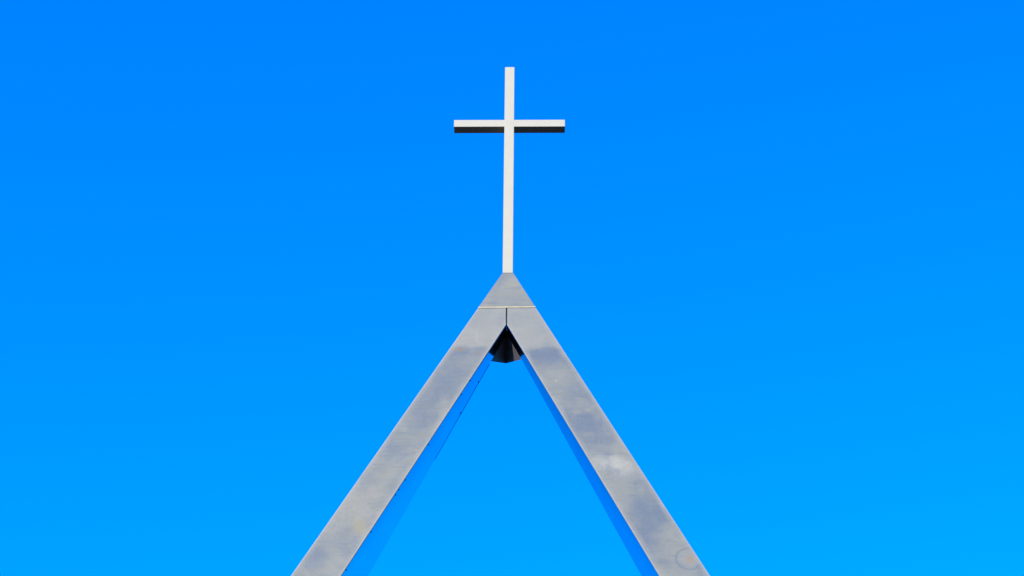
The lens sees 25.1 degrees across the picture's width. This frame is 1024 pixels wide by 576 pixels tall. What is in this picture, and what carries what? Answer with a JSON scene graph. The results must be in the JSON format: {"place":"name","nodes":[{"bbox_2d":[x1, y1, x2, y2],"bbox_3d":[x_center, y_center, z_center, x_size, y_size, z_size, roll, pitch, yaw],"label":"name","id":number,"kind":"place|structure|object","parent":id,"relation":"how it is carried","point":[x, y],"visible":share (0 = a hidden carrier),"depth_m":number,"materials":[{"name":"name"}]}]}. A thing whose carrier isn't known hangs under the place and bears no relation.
{"place":"outdoors","nodes":[
{"label":"outdoors","id":0,"kind":"place"},
{"bbox_2d":[291,273,709,575],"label":"steel spire","id":1,"kind":"structure","parent":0,"point":[506,323],"depth_m":42.15,"materials":[{"name":"grey metal"}]},
{"bbox_2d":[454,67,564,272],"bbox_3d":[-0.059,-2.420,46.782,2.295,5.744,0.200,0,-40,1],"label":"cross","id":2,"kind":"object","parent":1,"relation":"on","point":[508,126],"visible":1,"depth_m":47.45,"materials":[{"name":"white metal"}]},
{"bbox_2d":[0,0,1023,575],"label":"sky","id":3,"kind":"structure","parent":0,"point":[778,245],"materials":[{"name":"blue"}]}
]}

